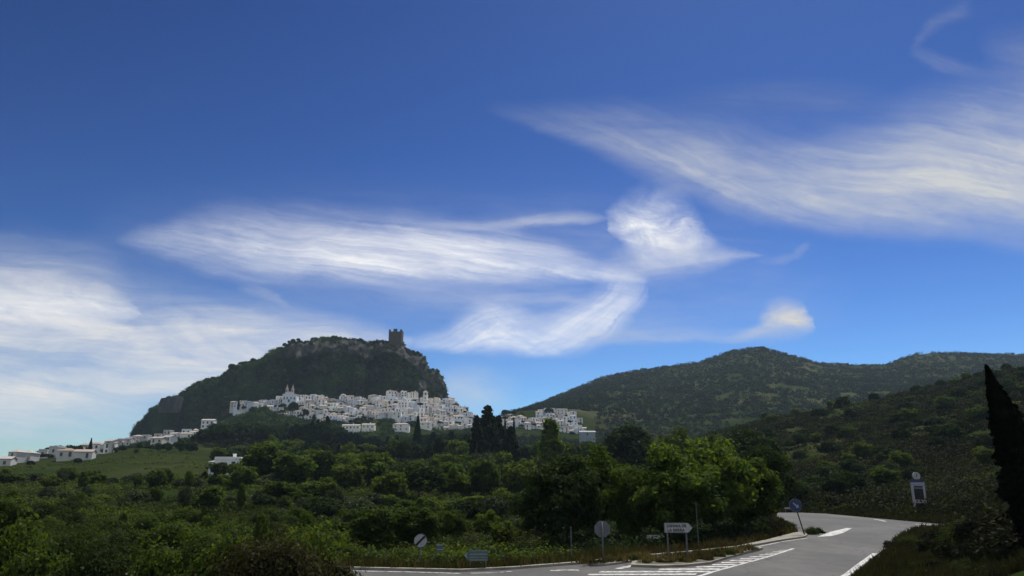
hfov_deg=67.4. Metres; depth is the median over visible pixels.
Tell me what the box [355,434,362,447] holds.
pine tree
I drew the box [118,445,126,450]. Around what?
dark round tree
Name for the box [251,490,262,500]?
olive tree
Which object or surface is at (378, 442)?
pine tree
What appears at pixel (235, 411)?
house
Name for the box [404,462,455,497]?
round tree
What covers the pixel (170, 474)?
round tree
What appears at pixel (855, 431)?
evergreen oak
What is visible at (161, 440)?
house
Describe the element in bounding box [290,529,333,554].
shrub
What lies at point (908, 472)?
evergreen oak
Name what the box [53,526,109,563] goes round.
shrub
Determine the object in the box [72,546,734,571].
kerb
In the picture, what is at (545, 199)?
sky
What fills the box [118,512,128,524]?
sapling
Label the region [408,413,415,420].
house
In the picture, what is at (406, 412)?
house
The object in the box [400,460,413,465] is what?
broadleaf tree
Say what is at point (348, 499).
olive tree
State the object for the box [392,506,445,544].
broadleaf tree
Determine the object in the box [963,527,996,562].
verge bush
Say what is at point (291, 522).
shrub
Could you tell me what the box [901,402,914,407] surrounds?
evergreen oak
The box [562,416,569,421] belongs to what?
house
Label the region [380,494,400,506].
broadleaf tree
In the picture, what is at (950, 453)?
hill scrub
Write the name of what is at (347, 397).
house
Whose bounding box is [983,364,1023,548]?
cypress tree
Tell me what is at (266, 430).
dark oak tree
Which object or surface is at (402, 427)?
house
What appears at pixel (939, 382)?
evergreen oak
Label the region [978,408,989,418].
evergreen oak
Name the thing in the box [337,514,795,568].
dry roadside grass
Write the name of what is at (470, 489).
broadleaf tree
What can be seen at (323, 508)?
broadleaf tree
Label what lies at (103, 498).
round tree
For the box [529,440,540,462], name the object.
broadleaf tree
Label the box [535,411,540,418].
house
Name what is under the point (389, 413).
house
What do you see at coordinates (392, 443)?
broadleaf tree
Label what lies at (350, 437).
pine tree
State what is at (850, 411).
evergreen oak
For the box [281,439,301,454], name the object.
broadleaf tree
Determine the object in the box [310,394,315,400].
house
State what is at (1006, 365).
evergreen oak
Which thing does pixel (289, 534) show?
shrub
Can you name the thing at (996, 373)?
evergreen oak
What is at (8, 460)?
house
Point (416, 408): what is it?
house
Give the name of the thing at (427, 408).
house
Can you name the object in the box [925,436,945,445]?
evergreen oak
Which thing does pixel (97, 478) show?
round tree
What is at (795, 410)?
evergreen oak
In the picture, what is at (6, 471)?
round tree
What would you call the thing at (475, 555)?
direction sign
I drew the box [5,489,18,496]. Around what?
round tree
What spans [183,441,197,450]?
dark round tree
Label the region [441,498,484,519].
round tree
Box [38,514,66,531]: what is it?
shrub
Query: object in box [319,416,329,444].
pine tree
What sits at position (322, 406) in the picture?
house
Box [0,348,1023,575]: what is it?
ground
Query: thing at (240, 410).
house
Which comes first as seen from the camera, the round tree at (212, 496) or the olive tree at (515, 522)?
the olive tree at (515, 522)
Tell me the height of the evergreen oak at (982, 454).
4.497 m
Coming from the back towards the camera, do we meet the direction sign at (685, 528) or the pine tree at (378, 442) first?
the pine tree at (378, 442)
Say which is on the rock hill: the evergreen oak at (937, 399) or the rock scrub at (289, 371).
the rock scrub at (289, 371)
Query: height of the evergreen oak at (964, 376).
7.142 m
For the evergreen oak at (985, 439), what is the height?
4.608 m
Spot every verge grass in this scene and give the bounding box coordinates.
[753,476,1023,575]
[757,475,1023,575]
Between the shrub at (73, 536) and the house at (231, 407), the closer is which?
the shrub at (73, 536)
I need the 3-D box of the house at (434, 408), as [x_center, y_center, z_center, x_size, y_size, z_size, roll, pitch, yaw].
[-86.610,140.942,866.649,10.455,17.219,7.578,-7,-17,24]
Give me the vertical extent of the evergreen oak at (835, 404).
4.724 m
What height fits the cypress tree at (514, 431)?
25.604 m
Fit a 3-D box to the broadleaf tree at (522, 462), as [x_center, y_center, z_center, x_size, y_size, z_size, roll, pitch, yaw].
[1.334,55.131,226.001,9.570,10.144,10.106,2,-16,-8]
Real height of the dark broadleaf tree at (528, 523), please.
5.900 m
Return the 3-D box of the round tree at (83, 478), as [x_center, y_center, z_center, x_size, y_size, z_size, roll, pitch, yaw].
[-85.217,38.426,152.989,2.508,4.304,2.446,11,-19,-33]
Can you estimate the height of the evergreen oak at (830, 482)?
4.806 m
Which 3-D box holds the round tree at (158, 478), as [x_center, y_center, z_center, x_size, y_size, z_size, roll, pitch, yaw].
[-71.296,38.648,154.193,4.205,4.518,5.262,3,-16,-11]
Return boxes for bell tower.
[423,390,427,401]
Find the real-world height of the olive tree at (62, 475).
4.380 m
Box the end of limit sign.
[413,533,427,561]
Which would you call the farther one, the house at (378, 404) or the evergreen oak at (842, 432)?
the house at (378, 404)
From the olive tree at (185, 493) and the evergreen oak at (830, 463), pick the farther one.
the evergreen oak at (830, 463)
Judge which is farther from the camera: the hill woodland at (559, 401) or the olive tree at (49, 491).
the hill woodland at (559, 401)
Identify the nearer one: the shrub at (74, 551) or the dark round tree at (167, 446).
the shrub at (74, 551)
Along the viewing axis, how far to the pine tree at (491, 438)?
294.85 m
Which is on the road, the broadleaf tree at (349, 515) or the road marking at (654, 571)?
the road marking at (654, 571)
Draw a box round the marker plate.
[436,544,442,557]
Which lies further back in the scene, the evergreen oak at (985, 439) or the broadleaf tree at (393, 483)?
the evergreen oak at (985, 439)
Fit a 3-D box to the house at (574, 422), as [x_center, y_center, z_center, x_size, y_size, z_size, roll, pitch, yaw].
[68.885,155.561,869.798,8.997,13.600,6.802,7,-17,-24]
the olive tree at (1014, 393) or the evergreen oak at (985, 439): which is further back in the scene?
the olive tree at (1014, 393)
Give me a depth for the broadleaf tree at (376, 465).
177.30 m
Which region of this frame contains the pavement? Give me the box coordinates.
[737,532,807,547]
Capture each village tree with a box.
[287,401,298,409]
[302,409,308,414]
[353,417,363,421]
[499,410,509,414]
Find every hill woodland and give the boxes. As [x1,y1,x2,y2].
[126,406,493,447]
[500,346,1023,422]
[500,416,730,447]
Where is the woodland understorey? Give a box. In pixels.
[204,425,730,477]
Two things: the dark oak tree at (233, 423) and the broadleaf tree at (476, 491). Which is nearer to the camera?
the broadleaf tree at (476, 491)
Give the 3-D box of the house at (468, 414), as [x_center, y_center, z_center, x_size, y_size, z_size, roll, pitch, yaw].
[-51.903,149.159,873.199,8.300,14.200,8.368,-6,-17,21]
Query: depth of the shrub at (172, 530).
45.16 m
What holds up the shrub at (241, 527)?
on the ground at (201, 456)
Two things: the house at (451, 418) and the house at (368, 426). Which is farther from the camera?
the house at (451, 418)
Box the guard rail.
[646,535,659,540]
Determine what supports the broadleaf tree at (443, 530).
on the ground at (201, 456)
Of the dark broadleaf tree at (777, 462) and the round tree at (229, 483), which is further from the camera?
the round tree at (229, 483)
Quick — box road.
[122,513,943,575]
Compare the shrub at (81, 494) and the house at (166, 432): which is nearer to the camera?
the shrub at (81, 494)
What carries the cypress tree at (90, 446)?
on the ground at (201, 456)
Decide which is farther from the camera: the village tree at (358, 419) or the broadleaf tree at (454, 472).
the village tree at (358, 419)
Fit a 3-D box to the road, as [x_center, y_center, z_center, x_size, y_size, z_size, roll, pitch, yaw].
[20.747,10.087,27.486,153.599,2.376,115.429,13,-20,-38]
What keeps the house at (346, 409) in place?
on the ground at (201, 456)
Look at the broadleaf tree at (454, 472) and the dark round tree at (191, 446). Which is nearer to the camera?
the broadleaf tree at (454, 472)
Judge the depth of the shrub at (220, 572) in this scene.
22.54 m
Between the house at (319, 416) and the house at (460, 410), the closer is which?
the house at (319, 416)
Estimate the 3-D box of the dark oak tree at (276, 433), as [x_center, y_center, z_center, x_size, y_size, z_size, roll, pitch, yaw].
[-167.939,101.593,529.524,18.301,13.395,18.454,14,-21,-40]
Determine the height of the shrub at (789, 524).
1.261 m
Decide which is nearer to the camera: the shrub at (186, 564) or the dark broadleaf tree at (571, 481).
the shrub at (186, 564)
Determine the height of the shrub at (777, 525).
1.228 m
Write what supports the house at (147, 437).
on the ground at (201, 456)
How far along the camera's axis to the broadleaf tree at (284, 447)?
344.95 m
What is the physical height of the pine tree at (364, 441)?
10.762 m
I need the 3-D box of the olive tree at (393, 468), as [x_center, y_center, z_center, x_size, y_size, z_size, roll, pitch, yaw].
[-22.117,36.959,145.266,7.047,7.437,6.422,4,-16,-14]
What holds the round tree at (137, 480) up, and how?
on the ground at (201, 456)
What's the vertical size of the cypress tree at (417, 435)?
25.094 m
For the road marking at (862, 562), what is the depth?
43.56 m
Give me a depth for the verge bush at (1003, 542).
35.71 m
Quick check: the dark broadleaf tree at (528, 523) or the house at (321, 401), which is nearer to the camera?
the dark broadleaf tree at (528, 523)
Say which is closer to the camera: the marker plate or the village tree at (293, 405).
the marker plate
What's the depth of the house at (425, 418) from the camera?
822.24 m
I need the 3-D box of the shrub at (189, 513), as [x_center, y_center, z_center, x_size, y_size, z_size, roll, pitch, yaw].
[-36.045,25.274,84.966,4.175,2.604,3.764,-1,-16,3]
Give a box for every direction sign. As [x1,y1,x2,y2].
[464,550,487,567]
[664,523,691,553]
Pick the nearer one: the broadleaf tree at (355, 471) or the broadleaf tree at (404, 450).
the broadleaf tree at (355, 471)
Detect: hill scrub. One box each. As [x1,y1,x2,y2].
[709,366,1023,533]
[894,531,1022,575]
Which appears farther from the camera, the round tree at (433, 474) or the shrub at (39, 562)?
the round tree at (433, 474)
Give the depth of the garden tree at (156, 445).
438.66 m
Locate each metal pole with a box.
[570,527,571,554]
[695,501,698,545]
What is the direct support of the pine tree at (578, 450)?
on the ground at (201, 456)
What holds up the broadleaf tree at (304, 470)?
on the ground at (201, 456)
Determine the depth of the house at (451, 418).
847.71 m
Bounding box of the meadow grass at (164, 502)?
[2,495,642,568]
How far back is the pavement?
62.34 m
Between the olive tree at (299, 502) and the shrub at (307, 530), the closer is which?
the shrub at (307, 530)
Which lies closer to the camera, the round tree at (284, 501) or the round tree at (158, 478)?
the round tree at (284, 501)
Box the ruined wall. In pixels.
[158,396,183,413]
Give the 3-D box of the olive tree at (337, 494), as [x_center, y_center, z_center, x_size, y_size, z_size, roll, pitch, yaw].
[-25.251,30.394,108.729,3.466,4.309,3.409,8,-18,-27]
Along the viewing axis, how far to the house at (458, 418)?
854.85 m
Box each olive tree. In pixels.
[23,472,48,481]
[37,486,58,497]
[56,469,67,483]
[56,489,79,498]
[81,484,91,499]
[124,490,151,503]
[126,472,147,480]
[170,478,184,486]
[176,486,193,505]
[193,477,204,487]
[193,488,204,496]
[225,496,236,500]
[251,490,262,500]
[253,474,290,483]
[291,497,312,509]
[324,487,345,503]
[341,497,377,513]
[344,496,360,504]
[360,493,385,504]
[363,475,375,488]
[378,464,407,488]
[461,452,500,474]
[477,494,510,515]
[493,478,504,489]
[509,518,522,529]
[780,472,792,484]
[875,460,901,472]
[1009,391,1020,397]
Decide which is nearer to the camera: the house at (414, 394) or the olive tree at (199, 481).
the olive tree at (199, 481)
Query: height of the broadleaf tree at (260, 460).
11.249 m
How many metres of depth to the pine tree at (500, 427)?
305.21 m
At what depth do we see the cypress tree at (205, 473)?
208.62 m
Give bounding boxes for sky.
[0,0,1023,457]
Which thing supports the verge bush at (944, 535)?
on the ground at (201, 456)
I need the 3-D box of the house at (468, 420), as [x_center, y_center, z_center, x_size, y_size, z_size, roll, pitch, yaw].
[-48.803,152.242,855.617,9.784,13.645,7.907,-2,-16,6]
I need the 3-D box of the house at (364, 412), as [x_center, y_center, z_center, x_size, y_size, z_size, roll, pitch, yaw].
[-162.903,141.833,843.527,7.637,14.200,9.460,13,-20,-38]
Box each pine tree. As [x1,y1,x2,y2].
[287,426,295,442]
[293,424,298,438]
[295,426,306,441]
[301,437,313,454]
[306,420,315,443]
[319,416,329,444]
[333,444,343,455]
[341,433,348,446]
[348,432,353,442]
[353,432,358,444]
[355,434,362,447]
[356,438,368,447]
[357,446,364,452]
[367,437,374,445]
[372,436,380,445]
[375,439,381,447]
[384,436,389,444]
[421,444,434,461]
[429,432,437,441]
[430,437,446,458]
[448,431,453,439]
[466,415,486,458]
[475,405,502,455]
[489,415,507,452]
[500,426,521,462]
[576,446,587,457]
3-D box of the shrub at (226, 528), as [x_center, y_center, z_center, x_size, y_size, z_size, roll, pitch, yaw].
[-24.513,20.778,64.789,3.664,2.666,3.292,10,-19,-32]
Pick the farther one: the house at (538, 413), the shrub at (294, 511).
the house at (538, 413)
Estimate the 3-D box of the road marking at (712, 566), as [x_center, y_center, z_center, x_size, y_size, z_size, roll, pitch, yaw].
[11.188,15.545,42.838,2.166,0.024,0.664,2,-16,-6]
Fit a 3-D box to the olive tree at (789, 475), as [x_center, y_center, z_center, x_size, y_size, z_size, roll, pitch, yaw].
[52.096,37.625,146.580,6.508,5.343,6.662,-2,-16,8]
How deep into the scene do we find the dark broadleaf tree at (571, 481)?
58.62 m
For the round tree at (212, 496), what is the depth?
105.86 m
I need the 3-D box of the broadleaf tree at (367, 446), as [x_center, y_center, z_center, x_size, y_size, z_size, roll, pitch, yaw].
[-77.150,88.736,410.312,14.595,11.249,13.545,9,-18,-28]
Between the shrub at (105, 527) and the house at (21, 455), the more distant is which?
the house at (21, 455)
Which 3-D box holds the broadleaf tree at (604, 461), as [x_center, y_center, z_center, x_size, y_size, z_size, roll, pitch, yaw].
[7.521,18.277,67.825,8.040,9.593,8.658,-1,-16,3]
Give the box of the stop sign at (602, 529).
[594,521,609,558]
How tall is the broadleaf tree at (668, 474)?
8.926 m
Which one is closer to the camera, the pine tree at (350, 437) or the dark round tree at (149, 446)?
the dark round tree at (149, 446)
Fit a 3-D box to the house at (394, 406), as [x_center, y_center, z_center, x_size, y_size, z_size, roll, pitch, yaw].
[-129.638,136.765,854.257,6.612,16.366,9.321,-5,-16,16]
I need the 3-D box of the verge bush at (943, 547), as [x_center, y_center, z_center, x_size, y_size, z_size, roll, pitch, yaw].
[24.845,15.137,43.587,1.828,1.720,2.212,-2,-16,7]
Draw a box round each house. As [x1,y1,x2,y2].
[0,456,17,465]
[8,449,28,462]
[26,450,40,461]
[38,449,48,457]
[48,446,66,457]
[56,448,74,461]
[73,447,96,459]
[92,442,101,453]
[103,441,119,453]
[104,439,121,452]
[124,437,134,445]
[131,435,143,442]
[142,435,151,440]
[150,437,166,444]
[163,430,173,435]
[163,434,177,443]
[170,432,179,436]
[180,432,193,437]
[201,419,217,428]
[213,454,244,474]
[229,401,236,413]
[233,402,242,415]
[238,402,244,415]
[244,402,253,412]
[271,400,277,404]
[273,406,283,410]
[293,409,302,417]
[298,395,304,400]
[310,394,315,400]
[312,414,322,418]
[316,395,324,401]
[317,399,326,404]
[319,405,327,408]
[330,402,338,406]
[334,406,342,411]
[342,423,361,432]
[343,406,353,412]
[344,395,353,401]
[347,399,356,404]
[357,400,363,404]
[359,410,368,414]
[362,422,375,431]
[370,396,378,403]
[375,400,382,407]
[379,412,387,418]
[384,410,393,418]
[386,389,396,399]
[391,404,399,408]
[392,411,401,422]
[393,423,409,432]
[397,396,406,400]
[398,401,409,408]
[401,408,407,415]
[401,416,406,421]
[405,407,413,413]
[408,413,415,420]
[409,391,417,397]
[409,402,416,408]
[413,411,423,416]
[414,405,419,411]
[420,416,427,420]
[420,421,431,430]
[425,404,432,412]
[429,419,438,427]
[430,405,440,412]
[435,409,444,414]
[437,414,443,420]
[444,407,453,412]
[446,398,454,407]
[447,416,454,421]
[450,405,458,414]
[453,414,463,421]
[453,425,464,429]
[456,408,463,414]
[463,412,470,417]
[463,418,472,423]
[506,421,515,428]
[515,420,520,426]
[519,417,526,422]
[525,424,531,429]
[528,417,537,421]
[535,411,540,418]
[552,414,560,418]
[555,408,567,417]
[556,420,564,426]
[560,427,568,432]
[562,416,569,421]
[570,419,577,425]
[572,427,579,433]
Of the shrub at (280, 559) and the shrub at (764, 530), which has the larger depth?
the shrub at (764, 530)
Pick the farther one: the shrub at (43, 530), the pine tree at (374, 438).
the pine tree at (374, 438)
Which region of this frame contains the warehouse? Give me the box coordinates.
[579,431,595,443]
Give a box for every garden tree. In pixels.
[26,461,34,465]
[73,458,82,462]
[154,443,161,449]
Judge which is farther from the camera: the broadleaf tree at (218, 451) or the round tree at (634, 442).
the broadleaf tree at (218, 451)
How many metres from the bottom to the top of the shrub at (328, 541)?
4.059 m
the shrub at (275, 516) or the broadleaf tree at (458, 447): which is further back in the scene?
the broadleaf tree at (458, 447)
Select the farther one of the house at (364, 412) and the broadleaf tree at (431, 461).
the house at (364, 412)
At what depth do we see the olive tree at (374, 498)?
124.76 m
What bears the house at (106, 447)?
on the ground at (201, 456)
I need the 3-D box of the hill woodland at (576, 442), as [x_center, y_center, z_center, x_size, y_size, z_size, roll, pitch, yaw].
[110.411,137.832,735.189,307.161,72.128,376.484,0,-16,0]
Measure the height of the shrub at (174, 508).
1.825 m
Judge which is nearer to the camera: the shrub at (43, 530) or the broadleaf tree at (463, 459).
the shrub at (43, 530)
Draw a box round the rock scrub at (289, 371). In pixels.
[129,336,447,436]
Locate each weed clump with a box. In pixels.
[629,554,638,560]
[709,547,726,556]
[723,547,736,554]
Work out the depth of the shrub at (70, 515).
73.44 m
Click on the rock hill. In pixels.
(304, 349)
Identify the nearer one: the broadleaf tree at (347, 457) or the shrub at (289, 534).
the shrub at (289, 534)
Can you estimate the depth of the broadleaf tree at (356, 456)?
249.33 m
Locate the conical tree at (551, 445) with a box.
[531,417,569,467]
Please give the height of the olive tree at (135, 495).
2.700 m
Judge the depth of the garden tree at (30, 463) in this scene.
350.63 m
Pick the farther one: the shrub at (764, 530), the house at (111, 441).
the house at (111, 441)
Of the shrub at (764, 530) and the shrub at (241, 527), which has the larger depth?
the shrub at (241, 527)
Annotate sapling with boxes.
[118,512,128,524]
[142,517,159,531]
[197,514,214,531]
[252,512,269,543]
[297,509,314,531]
[319,521,330,535]
[347,529,358,543]
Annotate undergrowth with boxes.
[0,451,208,475]
[0,473,582,564]
[533,505,776,551]
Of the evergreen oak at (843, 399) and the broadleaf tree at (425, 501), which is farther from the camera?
the evergreen oak at (843, 399)
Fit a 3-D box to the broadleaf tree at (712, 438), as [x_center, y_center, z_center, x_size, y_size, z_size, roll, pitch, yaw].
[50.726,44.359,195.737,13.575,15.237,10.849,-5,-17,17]
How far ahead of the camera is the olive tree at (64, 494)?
115.32 m
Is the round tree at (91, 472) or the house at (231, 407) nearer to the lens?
the round tree at (91, 472)
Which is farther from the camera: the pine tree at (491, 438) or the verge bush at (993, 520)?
the pine tree at (491, 438)
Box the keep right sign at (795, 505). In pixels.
[789,499,804,534]
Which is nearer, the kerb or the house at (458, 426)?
the kerb
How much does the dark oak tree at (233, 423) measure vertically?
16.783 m
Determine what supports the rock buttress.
on the rock hill
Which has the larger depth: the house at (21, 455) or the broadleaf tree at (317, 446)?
the house at (21, 455)
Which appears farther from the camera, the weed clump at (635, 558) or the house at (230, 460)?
the house at (230, 460)
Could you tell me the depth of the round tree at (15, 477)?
173.33 m
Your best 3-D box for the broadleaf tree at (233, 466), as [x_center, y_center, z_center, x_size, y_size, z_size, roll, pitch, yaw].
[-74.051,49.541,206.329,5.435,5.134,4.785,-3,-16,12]
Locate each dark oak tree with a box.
[190,434,210,442]
[194,427,216,443]
[207,422,237,443]
[226,421,245,444]
[246,426,268,441]
[255,424,272,442]
[261,426,281,438]
[307,420,334,442]
[326,424,349,442]
[332,430,349,444]
[459,431,471,443]
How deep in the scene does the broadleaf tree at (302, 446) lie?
413.32 m
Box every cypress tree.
[88,438,92,448]
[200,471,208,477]
[412,415,421,444]
[513,417,515,442]
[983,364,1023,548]
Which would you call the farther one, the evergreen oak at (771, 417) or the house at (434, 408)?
the house at (434, 408)
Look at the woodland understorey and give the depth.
447.24 m
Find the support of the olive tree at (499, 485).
on the ground at (201, 456)
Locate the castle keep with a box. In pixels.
[388,329,403,345]
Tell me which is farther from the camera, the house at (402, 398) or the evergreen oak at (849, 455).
the house at (402, 398)
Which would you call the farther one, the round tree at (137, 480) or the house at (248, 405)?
the house at (248, 405)
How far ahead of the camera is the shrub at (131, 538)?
46.53 m
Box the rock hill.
[135,337,447,434]
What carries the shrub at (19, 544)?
on the ground at (201, 456)
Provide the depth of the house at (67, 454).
372.55 m
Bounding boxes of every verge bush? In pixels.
[898,532,922,545]
[905,537,940,552]
[917,525,946,540]
[931,539,955,558]
[934,518,967,544]
[936,533,981,561]
[946,556,979,571]
[948,506,986,543]
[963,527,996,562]
[969,520,1023,559]
[971,502,1014,538]
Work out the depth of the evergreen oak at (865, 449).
205.53 m
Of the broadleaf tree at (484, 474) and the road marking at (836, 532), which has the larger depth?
the broadleaf tree at (484, 474)
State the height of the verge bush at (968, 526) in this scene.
3.194 m
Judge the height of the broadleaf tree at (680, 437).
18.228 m
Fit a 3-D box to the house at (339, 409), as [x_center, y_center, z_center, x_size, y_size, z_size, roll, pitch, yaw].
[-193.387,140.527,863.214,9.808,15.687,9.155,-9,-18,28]
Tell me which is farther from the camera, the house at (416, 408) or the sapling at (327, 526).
the house at (416, 408)
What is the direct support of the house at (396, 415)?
on the ground at (201, 456)
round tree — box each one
[0,467,12,481]
[0,473,28,482]
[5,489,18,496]
[36,474,61,487]
[40,454,54,458]
[57,466,79,480]
[65,445,78,449]
[77,470,90,488]
[86,469,100,475]
[89,473,108,485]
[96,496,114,501]
[105,478,118,482]
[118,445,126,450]
[133,473,142,486]
[135,442,143,447]
[144,445,155,448]
[145,469,168,487]
[148,485,164,503]
[159,442,173,451]
[162,467,174,486]
[175,438,186,451]
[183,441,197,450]
[184,468,194,488]
[197,484,225,508]
[208,474,217,484]
[213,473,229,486]
[222,480,237,488]
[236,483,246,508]
[278,495,291,506]
[302,496,344,510]
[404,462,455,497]
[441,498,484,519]
[594,422,652,469]
[712,426,790,458]
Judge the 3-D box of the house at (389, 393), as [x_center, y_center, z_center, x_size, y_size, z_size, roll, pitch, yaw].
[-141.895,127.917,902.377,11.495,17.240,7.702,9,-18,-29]
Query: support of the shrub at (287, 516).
on the ground at (201, 456)
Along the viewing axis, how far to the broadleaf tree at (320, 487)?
124.21 m
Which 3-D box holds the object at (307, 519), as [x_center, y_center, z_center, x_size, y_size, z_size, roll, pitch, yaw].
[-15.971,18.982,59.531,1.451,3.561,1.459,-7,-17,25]
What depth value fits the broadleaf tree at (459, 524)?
70.95 m
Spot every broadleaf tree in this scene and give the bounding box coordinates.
[0,492,35,536]
[207,461,230,476]
[209,447,227,459]
[226,450,241,456]
[226,463,242,475]
[228,464,261,487]
[230,447,243,456]
[235,440,286,483]
[242,445,251,456]
[252,494,278,506]
[261,480,297,498]
[263,434,278,443]
[272,453,318,486]
[276,443,291,452]
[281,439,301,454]
[293,439,306,455]
[295,477,336,497]
[302,448,324,477]
[307,448,342,479]
[308,441,334,454]
[308,502,337,514]
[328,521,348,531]
[329,459,366,489]
[336,451,359,464]
[339,441,358,454]
[341,508,361,528]
[347,504,399,548]
[351,452,365,460]
[358,443,376,452]
[358,450,397,479]
[366,447,376,453]
[369,469,408,499]
[374,446,395,458]
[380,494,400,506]
[384,436,399,459]
[390,499,418,513]
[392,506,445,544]
[394,440,414,462]
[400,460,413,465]
[410,459,425,479]
[410,480,434,493]
[415,496,440,513]
[423,452,461,468]
[424,457,442,469]
[433,511,459,536]
[435,461,472,497]
[436,439,453,454]
[444,439,469,455]
[444,508,468,536]
[459,452,471,474]
[461,480,475,495]
[462,496,486,503]
[465,458,500,496]
[466,521,480,532]
[471,509,500,534]
[472,480,499,494]
[489,519,517,543]
[492,450,513,477]
[492,488,518,516]
[500,460,535,493]
[502,458,526,474]
[508,452,610,542]
[509,485,557,539]
[514,445,530,461]
[519,517,538,533]
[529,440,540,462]
[552,438,626,536]
[559,441,577,455]
[580,441,595,457]
[601,460,662,539]
[621,438,728,541]
[642,425,693,468]
[671,437,766,533]
[684,432,723,467]
[728,455,787,527]
[743,443,803,522]
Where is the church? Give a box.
[282,384,298,406]
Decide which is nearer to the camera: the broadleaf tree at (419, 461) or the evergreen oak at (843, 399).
the broadleaf tree at (419, 461)
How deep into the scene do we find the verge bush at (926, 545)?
48.97 m
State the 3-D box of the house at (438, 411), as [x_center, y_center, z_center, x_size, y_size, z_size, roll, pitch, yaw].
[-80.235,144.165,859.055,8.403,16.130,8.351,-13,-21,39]
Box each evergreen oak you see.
[759,428,775,436]
[766,413,777,421]
[782,480,810,498]
[790,433,807,444]
[791,450,806,459]
[792,408,799,412]
[808,408,827,418]
[810,432,821,441]
[812,465,843,476]
[816,440,843,453]
[817,460,834,466]
[818,471,853,493]
[820,423,841,432]
[826,400,833,407]
[832,402,841,407]
[833,458,866,471]
[835,396,850,405]
[835,428,855,440]
[835,471,868,493]
[840,451,855,459]
[842,408,857,416]
[843,425,858,436]
[850,440,872,457]
[865,465,903,486]
[868,393,879,399]
[874,448,894,460]
[888,414,900,422]
[888,451,914,465]
[890,426,911,439]
[898,408,918,420]
[899,466,925,478]
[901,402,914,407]
[909,385,924,391]
[917,388,925,393]
[922,416,943,425]
[923,383,934,388]
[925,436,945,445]
[931,395,954,402]
[933,423,964,440]
[934,379,946,385]
[935,400,953,410]
[940,398,955,405]
[947,386,968,397]
[960,371,972,379]
[963,404,985,419]
[969,409,987,419]
[971,446,995,464]
[972,372,982,376]
[974,433,993,448]
[975,378,985,385]
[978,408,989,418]
[992,370,1004,377]
[1000,363,1011,369]
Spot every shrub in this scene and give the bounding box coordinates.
[0,506,61,575]
[0,534,74,575]
[23,518,65,541]
[29,497,64,520]
[35,518,110,555]
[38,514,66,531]
[43,528,137,575]
[48,502,92,527]
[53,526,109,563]
[56,493,87,510]
[64,491,94,503]
[69,529,146,572]
[83,501,97,509]
[92,521,133,541]
[112,528,148,546]
[118,532,184,575]
[132,516,192,555]
[133,514,160,528]
[168,505,178,513]
[168,505,203,522]
[172,524,227,563]
[174,526,253,575]
[175,536,214,575]
[181,494,208,508]
[191,526,294,575]
[194,505,221,522]
[211,525,344,575]
[213,519,245,542]
[237,523,253,533]
[245,503,282,525]
[251,517,290,540]
[269,523,321,545]
[273,512,354,575]
[277,513,297,523]
[277,515,298,528]
[280,505,312,519]
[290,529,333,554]
[305,541,366,575]
[316,525,361,556]
[755,526,774,533]
[770,522,783,529]
[784,521,796,527]
[804,525,820,534]
[882,540,892,547]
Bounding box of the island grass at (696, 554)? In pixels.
[571,543,758,563]
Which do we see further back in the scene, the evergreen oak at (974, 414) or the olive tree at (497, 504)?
the evergreen oak at (974, 414)
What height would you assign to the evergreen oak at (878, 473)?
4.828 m
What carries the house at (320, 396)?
on the ground at (201, 456)
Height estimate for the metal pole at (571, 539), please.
2.220 m
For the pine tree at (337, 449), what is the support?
on the ground at (201, 456)
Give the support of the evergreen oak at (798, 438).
on the ground at (201, 456)
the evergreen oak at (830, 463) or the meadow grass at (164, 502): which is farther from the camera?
the evergreen oak at (830, 463)
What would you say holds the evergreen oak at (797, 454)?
on the ground at (201, 456)
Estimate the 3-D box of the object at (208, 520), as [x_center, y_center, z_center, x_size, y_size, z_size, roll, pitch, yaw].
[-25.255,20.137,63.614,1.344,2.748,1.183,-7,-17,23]
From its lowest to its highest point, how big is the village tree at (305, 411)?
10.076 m
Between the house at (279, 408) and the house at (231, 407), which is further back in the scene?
the house at (231, 407)
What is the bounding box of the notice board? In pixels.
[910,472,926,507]
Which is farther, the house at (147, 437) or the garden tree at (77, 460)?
the house at (147, 437)
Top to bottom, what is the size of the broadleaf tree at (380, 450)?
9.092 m
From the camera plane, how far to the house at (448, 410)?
867.85 m
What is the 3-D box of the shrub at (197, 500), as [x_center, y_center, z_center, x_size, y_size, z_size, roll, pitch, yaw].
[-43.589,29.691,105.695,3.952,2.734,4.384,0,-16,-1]
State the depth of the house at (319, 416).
833.75 m
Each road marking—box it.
[376,571,460,573]
[600,571,709,571]
[659,568,719,569]
[697,566,727,566]
[698,548,794,575]
[818,528,850,536]
[841,553,877,575]
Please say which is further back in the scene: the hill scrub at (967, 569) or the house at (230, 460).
the house at (230, 460)
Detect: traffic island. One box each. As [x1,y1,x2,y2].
[587,559,632,565]
[631,546,762,567]
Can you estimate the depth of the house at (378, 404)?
869.38 m
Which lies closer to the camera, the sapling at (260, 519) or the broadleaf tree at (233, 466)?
the sapling at (260, 519)

